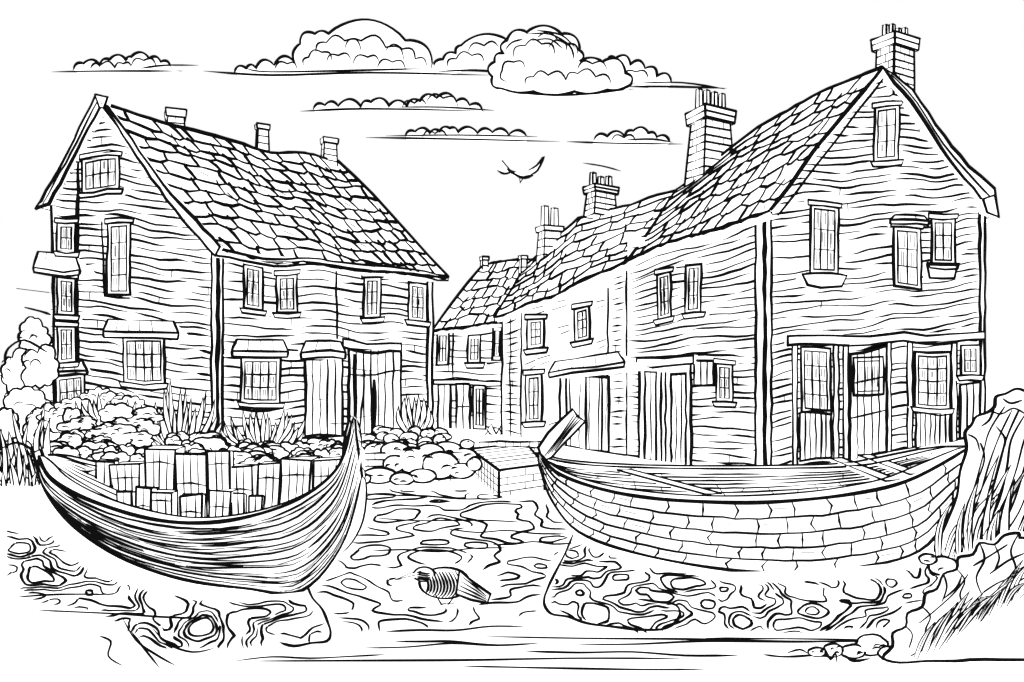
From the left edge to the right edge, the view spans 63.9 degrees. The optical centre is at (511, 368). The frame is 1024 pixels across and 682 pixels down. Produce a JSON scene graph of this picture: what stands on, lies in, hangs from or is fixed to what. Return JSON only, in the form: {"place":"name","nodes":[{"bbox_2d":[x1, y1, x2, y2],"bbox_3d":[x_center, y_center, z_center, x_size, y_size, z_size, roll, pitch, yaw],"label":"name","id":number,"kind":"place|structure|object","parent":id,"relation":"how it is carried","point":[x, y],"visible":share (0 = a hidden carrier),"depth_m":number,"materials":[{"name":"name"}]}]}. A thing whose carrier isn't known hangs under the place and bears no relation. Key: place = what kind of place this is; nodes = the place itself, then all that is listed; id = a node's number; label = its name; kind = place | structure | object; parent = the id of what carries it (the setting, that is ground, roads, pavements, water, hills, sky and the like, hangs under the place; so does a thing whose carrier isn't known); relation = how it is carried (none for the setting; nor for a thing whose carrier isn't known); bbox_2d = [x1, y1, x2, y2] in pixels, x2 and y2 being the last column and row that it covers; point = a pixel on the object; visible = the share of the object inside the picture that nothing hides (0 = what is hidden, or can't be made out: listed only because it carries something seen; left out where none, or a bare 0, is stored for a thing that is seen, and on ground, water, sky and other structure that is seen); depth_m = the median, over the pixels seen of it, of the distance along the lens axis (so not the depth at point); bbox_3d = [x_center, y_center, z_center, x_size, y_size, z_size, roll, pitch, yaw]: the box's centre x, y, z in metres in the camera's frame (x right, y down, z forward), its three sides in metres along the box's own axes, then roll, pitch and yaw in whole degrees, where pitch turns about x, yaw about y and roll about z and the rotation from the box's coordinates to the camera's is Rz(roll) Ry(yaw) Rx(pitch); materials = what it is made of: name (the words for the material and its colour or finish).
{"place":"outdoors","nodes":[
{"label":"outdoors","id":0,"kind":"place"},
{"bbox_2d":[55,51,197,81],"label":"cloud","id":1,"kind":"structure","parent":0,"point":[139,65],"depth_m":150.00,"materials":[{"name":"white paper"}]},
{"bbox_2d":[55,152,372,326],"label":"window lintel","id":2,"kind":"structure","parent":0,"point":[135,222],"depth_m":25.98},
{"bbox_2d":[54,189,429,406],"bbox_3d":[-8.248,-2.061,26.836,12.705,7.106,4.768,0,0,-21],"label":"window sill","id":3,"kind":"structure","parent":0,"point":[238,310],"depth_m":25.71,"materials":[{"name":"white wood"}]},
{"bbox_2d":[165,109,336,142],"bbox_3d":[-9.580,-9.041,31.031,0.759,0.755,7.413,0,0,40],"label":"chimney cap","id":4,"kind":"object","parent":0,"point":[175,112],"visible":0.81,"depth_m":28.36,"materials":[{"name":"white"}]},
{"bbox_2d":[220,409,305,444],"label":"ornamental grass","id":5,"kind":"object","parent":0,"point":[258,431],"depth_m":22.28,"materials":[{"name":"white plant"}]},
{"bbox_2d":[206,18,477,82],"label":"cloud","id":6,"kind":"structure","parent":0,"point":[363,49],"depth_m":160.00,"materials":[{"name":"white paper"}]},
{"bbox_2d":[306,350,399,434],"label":"door","id":7,"kind":"structure","parent":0,"point":[389,412],"depth_m":28.14,"materials":[{"name":"white wood"}]},
{"bbox_2d":[306,92,493,120],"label":"cloud","id":8,"kind":"structure","parent":0,"point":[445,106],"depth_m":150.00,"materials":[{"name":"white paper"}]},
{"bbox_2d":[366,125,559,145],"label":"cloud","id":9,"kind":"structure","parent":0,"point":[466,135],"depth_m":150.00,"materials":[{"name":"white paper"}]},
{"bbox_2d":[0,474,934,681],"bbox_3d":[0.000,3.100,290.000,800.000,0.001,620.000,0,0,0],"label":"water","id":10,"kind":"structure","parent":0,"point":[36,645],"depth_m":10.19,"materials":[{"name":"white liquid"}]},
{"bbox_2d":[31,414,367,594],"bbox_3d":[-4.766,1.909,12.503,5.038,2.453,3.368,0,0,0],"label":"wooden rowboat","id":11,"kind":"object","parent":10,"relation":"on","point":[302,542],"visible":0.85,"depth_m":11.19,"materials":[{"name":"white wood"}]},
{"bbox_2d":[83,445,340,516],"bbox_3d":[-4.900,1.803,12.557,4.580,1.155,1.607,0,0,0],"label":"timber crate stack","id":12,"kind":"object","parent":11,"relation":"in","point":[175,479],"visible":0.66,"depth_m":12.92,"materials":[{"name":"white wood"}]},
{"bbox_2d":[394,566,491,604],"bbox_3d":[-0.904,2.844,10.842,1.289,0.506,0.499,0,0,0],"label":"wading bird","id":13,"kind":"object","parent":10,"relation":"on","point":[445,582],"visible":1,"depth_m":10.71},
{"bbox_2d":[6,489,938,669],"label":"water ripples","id":14,"kind":"object","parent":10,"relation":"on","point":[438,549],"visible":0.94,"depth_m":10.75,"materials":[{"name":"black"}]},
{"bbox_2d":[472,445,544,496],"bbox_3d":[-0.253,2.776,23.505,1.970,0.749,7.451,0,0,-4],"label":"wooden dock","id":15,"kind":"object","parent":10,"relation":"on","point":[509,470],"visible":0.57,"depth_m":20.85,"materials":[{"name":"white"}]},
{"bbox_2d":[536,408,963,571],"bbox_3d":[4.215,1.919,14.303,7.592,2.507,4.634,0,0,0],"label":"wooden barge","id":16,"kind":"object","parent":10,"relation":"on","point":[865,510],"visible":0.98,"depth_m":12.70,"materials":[{"name":"white wood"}]},
{"bbox_2d":[433,33,505,80],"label":"cloud","id":17,"kind":"structure","parent":0,"point":[473,51],"depth_m":165.00,"materials":[{"name":"white paper"}]},
{"bbox_2d":[0,373,1023,531],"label":"terrain","id":18,"kind":"structure","parent":0,"point":[26,508],"depth_m":20.83,"materials":[{"name":"white paper"}]},
{"bbox_2d":[0,288,50,486],"bbox_3d":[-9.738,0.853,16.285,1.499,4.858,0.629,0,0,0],"label":"wild grass","id":19,"kind":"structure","parent":18,"relation":"on","point":[15,469],"depth_m":16.14,"materials":[{"name":"white plant"}]},
{"bbox_2d":[0,316,60,465],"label":"hedge","id":20,"kind":"object","parent":18,"relation":"on","point":[26,368],"visible":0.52,"depth_m":25.86,"materials":[{"name":"white plant"}]},
{"bbox_2d":[51,296,51,399],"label":"walls","id":21,"kind":"structure","parent":18,"relation":"on","point":[51,335],"depth_m":27.02,"materials":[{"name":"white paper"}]},
{"bbox_2d":[35,386,148,433],"bbox_3d":[-11.275,1.103,22.240,2.981,1.274,1.071,0,0,-9],"label":"flowering bush","id":22,"kind":"object","parent":18,"relation":"on","point":[55,412],"visible":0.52,"depth_m":22.05,"materials":[{"name":"white plant"}]},
{"bbox_2d":[75,393,136,422],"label":"ornamental grass","id":23,"kind":"object","parent":18,"relation":"on","point":[93,407],"depth_m":21.55,"materials":[{"name":"white plant"}]},
{"bbox_2d":[132,378,222,444],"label":"ornamental grass","id":24,"kind":"object","parent":18,"relation":"on","point":[183,418],"depth_m":21.05,"materials":[{"name":"white plant"}]},
{"bbox_2d":[51,402,342,463],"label":"garden shrubs","id":25,"kind":"object","parent":18,"relation":"on","point":[117,430],"visible":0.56,"depth_m":19.84,"materials":[{"name":"white plant"}]},
{"bbox_2d":[32,93,449,439],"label":"ink lines","id":26,"kind":"object","parent":18,"relation":"on","point":[73,301],"visible":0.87,"depth_m":26.10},
{"bbox_2d":[52,117,431,437],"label":"walls","id":27,"kind":"structure","parent":18,"relation":"on","point":[183,289],"depth_m":25.62,"materials":[{"name":"white wood"}]},
{"bbox_2d":[35,253,343,373],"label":"door hood","id":28,"kind":"object","parent":27,"relation":"attached to","point":[52,261],"depth_m":25.45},
{"bbox_2d":[39,108,443,279],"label":"roof","id":29,"kind":"structure","parent":27,"relation":"on","point":[215,231],"depth_m":27.65,"materials":[{"name":"white"}]},
{"bbox_2d":[57,157,425,401],"bbox_3d":[-8.297,-2.682,26.896,12.442,8.036,4.528,0,0,-20],"label":"window frame","id":30,"kind":"object","parent":27,"relation":"attached to","point":[122,286],"visible":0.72,"depth_m":25.66,"materials":[{"name":"white wood"}]},
{"bbox_2d":[54,110,447,279],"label":"roof tile lines","id":31,"kind":"object","parent":27,"relation":"on","point":[290,182],"visible":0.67,"depth_m":28.27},
{"bbox_2d":[39,99,222,254],"bbox_3d":[-11.877,-5.888,25.096,7.849,5.306,0.120,0,0,25],"label":"verge board","id":32,"kind":"object","parent":31,"relation":"attached to","point":[209,242],"visible":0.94,"depth_m":24.68,"materials":[{"name":"white wood"}]},
{"bbox_2d":[96,96,111,106],"bbox_3d":[-12.641,-8.280,25.413,0.542,0.473,0.180,0,0,25],"label":"finial","id":33,"kind":"object","parent":32,"relation":"attached to","point":[101,99],"visible":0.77,"depth_m":25.34,"materials":[{"name":"white wood"}]},
{"bbox_2d":[168,117,336,165],"bbox_3d":[-9.593,-8.517,31.033,0.685,1.382,7.350,0,0,40],"label":"chimney stack","id":34,"kind":"object","parent":31,"relation":"on","point":[265,139],"visible":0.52,"depth_m":31.11,"materials":[{"name":"white brick"}]},
{"bbox_2d":[213,251,447,279],"bbox_3d":[-5.548,-3.408,27.634,0.200,0.374,10.079,0,0,37],"label":"gutter","id":35,"kind":"object","parent":31,"relation":"attached to","point":[272,256],"visible":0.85,"depth_m":26.58,"materials":[{"name":"white paper"}]},
{"bbox_2d":[212,257,431,421],"bbox_3d":[-5.859,-0.562,27.678,0.218,5.715,9.368,0,0,38],"label":"corner board","id":36,"kind":"object","parent":27,"relation":"attached to","point":[214,322],"visible":0.41,"depth_m":24.00,"materials":[{"name":"white wood"}]},
{"bbox_2d":[340,339,400,349],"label":"trim","id":37,"kind":"structure","parent":27,"relation":"attached to","point":[350,344],"depth_m":28.70,"materials":[{"name":"white wood"}]},
{"bbox_2d":[395,394,433,431],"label":"ornamental grass","id":38,"kind":"object","parent":18,"relation":"on","point":[418,414],"depth_m":27.51,"materials":[{"name":"white plant"}]},
{"bbox_2d":[362,425,482,484],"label":"shoreline rocks","id":39,"kind":"object","parent":18,"relation":"on","point":[428,456],"visible":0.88,"depth_m":22.28,"materials":[{"name":"white stone"}]},
{"bbox_2d":[365,440,539,481],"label":"bank lines","id":40,"kind":"object","parent":18,"relation":"on","point":[494,441],"visible":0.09,"depth_m":25.95,"materials":[{"name":"black"}]},
{"bbox_2d":[434,255,531,429],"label":"ink lines","id":41,"kind":"object","parent":18,"relation":"on","point":[469,385],"visible":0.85,"depth_m":31.40,"materials":[{"name":"black"}]},
{"bbox_2d":[484,424,502,434],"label":"ornamental grass","id":42,"kind":"object","parent":18,"relation":"on","point":[491,430],"depth_m":28.71,"materials":[{"name":"white plant"}]},
{"bbox_2d":[493,171,674,455],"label":"plaster cottage","id":43,"kind":"structure","parent":18,"relation":"on","point":[561,314],"depth_m":25.22,"materials":[{"name":"white paint"}]},
{"bbox_2d":[526,308,591,420],"bbox_3d":[1.359,-0.014,25.027,0.070,3.561,4.066,0,0,-25],"label":"window frame","id":44,"kind":"structure","parent":43,"relation":"in","point":[584,330],"depth_m":26.16,"materials":[{"name":"white wood"}]},
{"bbox_2d":[561,377,610,451],"bbox_3d":[2.072,1.225,23.536,0.060,2.210,2.729,0,0,-25],"label":"door","id":45,"kind":"structure","parent":43,"relation":"in","point":[575,382],"depth_m":23.16,"materials":[{"name":"white wood"}]},
{"bbox_2d":[628,236,647,255],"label":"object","id":46,"kind":"structure","parent":18,"relation":"on","point":[633,241],"depth_m":21.61,"materials":[{"name":"white paper"}]},
{"bbox_2d":[628,78,977,464],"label":"walls","id":47,"kind":"structure","parent":18,"relation":"on","point":[848,248],"depth_m":19.51,"materials":[{"name":"white wood"}]},
{"bbox_2d":[640,365,692,464],"bbox_3d":[3.799,1.169,20.379,0.060,2.696,1.746,0,0,-36],"label":"door frame","id":48,"kind":"object","parent":47,"relation":"attached to","point":[674,369],"visible":0.39,"depth_m":20.27,"materials":[{"name":"white wood"}]},
{"bbox_2d":[695,362,711,383],"bbox_3d":[4.543,0.099,19.342,0.060,0.599,0.600,0,0,-36],"label":"shutter","id":49,"kind":"object","parent":47,"relation":"attached to","point":[697,374],"visible":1,"depth_m":19.33,"materials":[{"name":"white wood"}]},
{"bbox_2d":[646,348,884,459],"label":"door","id":50,"kind":"structure","parent":47,"relation":"attached to","point":[868,429],"depth_m":19.48,"materials":[{"name":"white wood"}]},
{"bbox_2d":[672,376,684,462],"bbox_3d":[4.077,1.277,19.992,0.060,2.332,0.481,0,0,-36],"label":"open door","id":51,"kind":"structure","parent":50,"relation":"attached to","point":[678,417],"depth_m":19.95,"materials":[{"name":"white wood"}]},
{"bbox_2d":[637,265,955,365],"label":"trim","id":52,"kind":"structure","parent":47,"relation":"attached to","point":[825,280],"depth_m":19.61,"materials":[{"name":"white wood"}]},
{"bbox_2d":[630,71,997,265],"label":"roof","id":53,"kind":"structure","parent":47,"relation":"attached to","point":[788,172],"depth_m":19.99,"materials":[{"name":"white tile"}]},
{"bbox_2d":[628,76,968,260],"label":"roof tile lines","id":54,"kind":"object","parent":53,"relation":"attached to","point":[709,171],"visible":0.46,"depth_m":20.46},
{"bbox_2d":[881,70,996,217],"bbox_3d":[10.757,-5.530,20.524,4.618,3.079,0.140,0,0,-29],"label":"verge board","id":55,"kind":"object","parent":53,"relation":"attached to","point":[987,187],"visible":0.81,"depth_m":20.64,"materials":[{"name":"white wood"}]},
{"bbox_2d":[976,197,996,217],"bbox_3d":[12.373,-4.251,21.374,0.690,0.552,0.200,0,0,-29],"label":"eave end","id":56,"kind":"object","parent":53,"relation":"attached to","point":[990,204],"visible":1,"depth_m":21.30,"materials":[{"name":"white wood"}]},
{"bbox_2d":[658,106,978,412],"bbox_3d":[8.200,-2.713,19.967,8.871,7.530,2.506,0,0,-8],"label":"window frame","id":57,"kind":"object","parent":47,"relation":"attached to","point":[922,396],"visible":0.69,"depth_m":19.85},
{"bbox_2d":[884,216,927,224],"bbox_3d":[9.733,-3.667,20.225,1.577,0.356,0.180,0,0,-29],"label":"window awning","id":58,"kind":"structure","parent":57,"relation":"attached to","point":[887,223],"depth_m":20.14,"materials":[{"name":"white wood"}]},
{"bbox_2d":[756,214,983,464],"bbox_3d":[9.003,-1.113,20.027,8.162,6.865,0.250,0,0,-29],"label":"corner board","id":59,"kind":"object","parent":47,"relation":"attached to","point":[759,277],"visible":0.36,"depth_m":18.03,"materials":[{"name":"white wood"}]},
{"bbox_2d":[790,342,956,463],"bbox_3d":[8.884,0.782,19.834,6.040,2.895,0.070,0,0,-29],"label":"pilaster","id":60,"kind":"object","parent":47,"relation":"attached to","point":[846,392],"visible":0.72,"depth_m":19.20,"materials":[{"name":"white wood"}]},
{"bbox_2d":[783,332,983,344],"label":"shopfront fascia","id":61,"kind":"structure","parent":47,"relation":"attached to","point":[842,340],"depth_m":19.69,"materials":[{"name":"white wood"}]},
{"bbox_2d":[913,384,978,446],"bbox_3d":[11.232,1.172,21.157,2.692,1.643,0.060,0,0,-29],"label":"door panel","id":62,"kind":"object","parent":47,"relation":"attached to","point":[970,391],"visible":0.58,"depth_m":21.00,"materials":[{"name":"white wood"}]},
{"bbox_2d":[627,23,999,464],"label":"ink lines","id":63,"kind":"object","parent":18,"relation":"on","point":[851,371],"visible":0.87,"depth_m":19.88,"materials":[{"name":"black"}]},
{"bbox_2d":[0,0,1023,372],"label":"sky","id":64,"kind":"structure","parent":0,"point":[767,57],"materials":[{"name":"white"}]},
{"bbox_2d":[497,156,544,182],"bbox_3d":[0.330,-7.257,29.962,1.755,0.980,0.457,0,0,0],"label":"seagull","id":65,"kind":"object","parent":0,"point":[504,169],"visible":1,"depth_m":29.84,"materials":[{"name":"white paper"}]},
{"bbox_2d":[487,24,632,105],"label":"cloud","id":66,"kind":"structure","parent":0,"point":[544,64],"depth_m":150.00,"materials":[{"name":"white paper"}]},
{"bbox_2d":[567,126,674,170],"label":"cloud","id":67,"kind":"structure","parent":0,"point":[641,138],"depth_m":150.00,"materials":[{"name":"white paper"}]},
{"bbox_2d":[607,54,723,93],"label":"cloud","id":68,"kind":"structure","parent":0,"point":[650,77],"depth_m":158.00,"materials":[{"name":"white paper"}]},
{"bbox_2d":[697,24,906,106],"bbox_3d":[7.686,-8.019,22.305,0.886,0.971,5.735,0,0,-44],"label":"chimney pot","id":69,"kind":"object","parent":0,"point":[723,95],"visible":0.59,"depth_m":24.11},
{"bbox_2d":[686,33,918,124],"bbox_3d":[7.566,-7.684,22.250,1.335,0.994,6.356,0,0,-41],"label":"chimney cap","id":70,"kind":"object","parent":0,"point":[876,46],"visible":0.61,"depth_m":20.39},
{"bbox_2d":[655,102,957,364],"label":"window lintel","id":71,"kind":"structure","parent":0,"point":[830,204],"depth_m":19.83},
{"bbox_2d":[654,161,982,412],"bbox_3d":[8.160,-1.984,19.923,9.015,6.263,2.607,0,0,-8],"label":"window sill","id":72,"kind":"structure","parent":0,"point":[867,165],"depth_m":20.00,"materials":[{"name":"white wood"}]},
{"bbox_2d":[851,440,963,460],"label":"pavement","id":73,"kind":"structure","parent":0,"point":[959,442],"depth_m":20.83,"materials":[{"name":"white paper"}]},
{"bbox_2d":[889,576,1023,681],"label":"river bank","id":74,"kind":"structure","parent":0,"point":[986,671],"depth_m":8.42,"materials":[{"name":"white paper"}]},
{"bbox_2d":[787,552,955,662],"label":"foreground rocks","id":75,"kind":"object","parent":74,"relation":"on","point":[871,644],"visible":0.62,"depth_m":8.69,"materials":[{"name":"white stone"}]},
{"bbox_2d":[881,530,1023,663],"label":"rocky bank","id":76,"kind":"structure","parent":74,"relation":"on","point":[987,567],"depth_m":8.50,"materials":[{"name":"white stone"}]},
{"bbox_2d":[914,560,1023,658],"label":"bank grass","id":77,"kind":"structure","parent":74,"relation":"on","point":[955,620],"depth_m":8.24,"materials":[{"name":"white plant"}]},
{"bbox_2d":[933,387,1023,559],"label":"bank boulder","id":78,"kind":"object","parent":74,"relation":"on","point":[993,432],"visible":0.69,"depth_m":12.90,"materials":[{"name":"white stone"}]},
{"bbox_2d":[934,455,1023,558],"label":"reeds","id":79,"kind":"object","parent":74,"relation":"on","point":[979,518],"visible":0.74,"depth_m":12.12,"materials":[{"name":"white plant"}]},
{"bbox_3d":[-1.738,2.786,31.432,2.987,0.804,1.773,0,0,0],"label":"foundation","id":80,"kind":"object","parent":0,"visible":0},
{"bbox_2d":[434,328,500,429],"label":"walls","id":81,"kind":"structure","parent":80,"relation":"on","point":[459,365],"depth_m":31.27,"materials":[{"name":"white wood"}]},
{"bbox_2d":[439,385,468,428],"bbox_3d":[-2.224,1.462,31.685,1.498,1.846,0.060,0,0,31],"label":"door","id":82,"kind":"structure","parent":81,"relation":"attached to","point":[460,399],"depth_m":31.55,"materials":[{"name":"white wood"}]},
{"bbox_2d":[434,381,499,384],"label":"trim","id":83,"kind":"structure","parent":81,"relation":"attached to","point":[486,383],"depth_m":31.13,"materials":[{"name":"white wood"}]},
{"bbox_2d":[434,332,500,428],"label":"siding lines","id":84,"kind":"object","parent":81,"relation":"attached to","point":[488,363],"visible":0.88,"depth_m":30.99,"materials":[{"name":"black"}]},
{"bbox_2d":[438,328,500,427],"bbox_3d":[-1.638,0.353,31.331,2.999,3.842,0.070,0,0,31],"label":"window frame","id":85,"kind":"object","parent":81,"relation":"attached to","point":[472,355],"visible":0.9,"depth_m":31.14,"materials":[{"name":"white wood"}]},
{"bbox_2d":[465,363,486,367],"bbox_3d":[-1.369,-0.129,31.108,0.927,0.192,0.180,0,0,31],"label":"window sill","id":86,"kind":"structure","parent":81,"relation":"attached to","point":[474,365],"depth_m":31.01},
{"bbox_2d":[435,260,528,333],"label":"roof","id":87,"kind":"structure","parent":81,"relation":"on","point":[469,319],"depth_m":32.97,"materials":[{"name":"white tile"}]},
{"bbox_2d":[435,260,527,331],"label":"roof tile lines","id":88,"kind":"object","parent":87,"relation":"attached to","point":[474,297],"visible":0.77,"depth_m":33.09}
]}

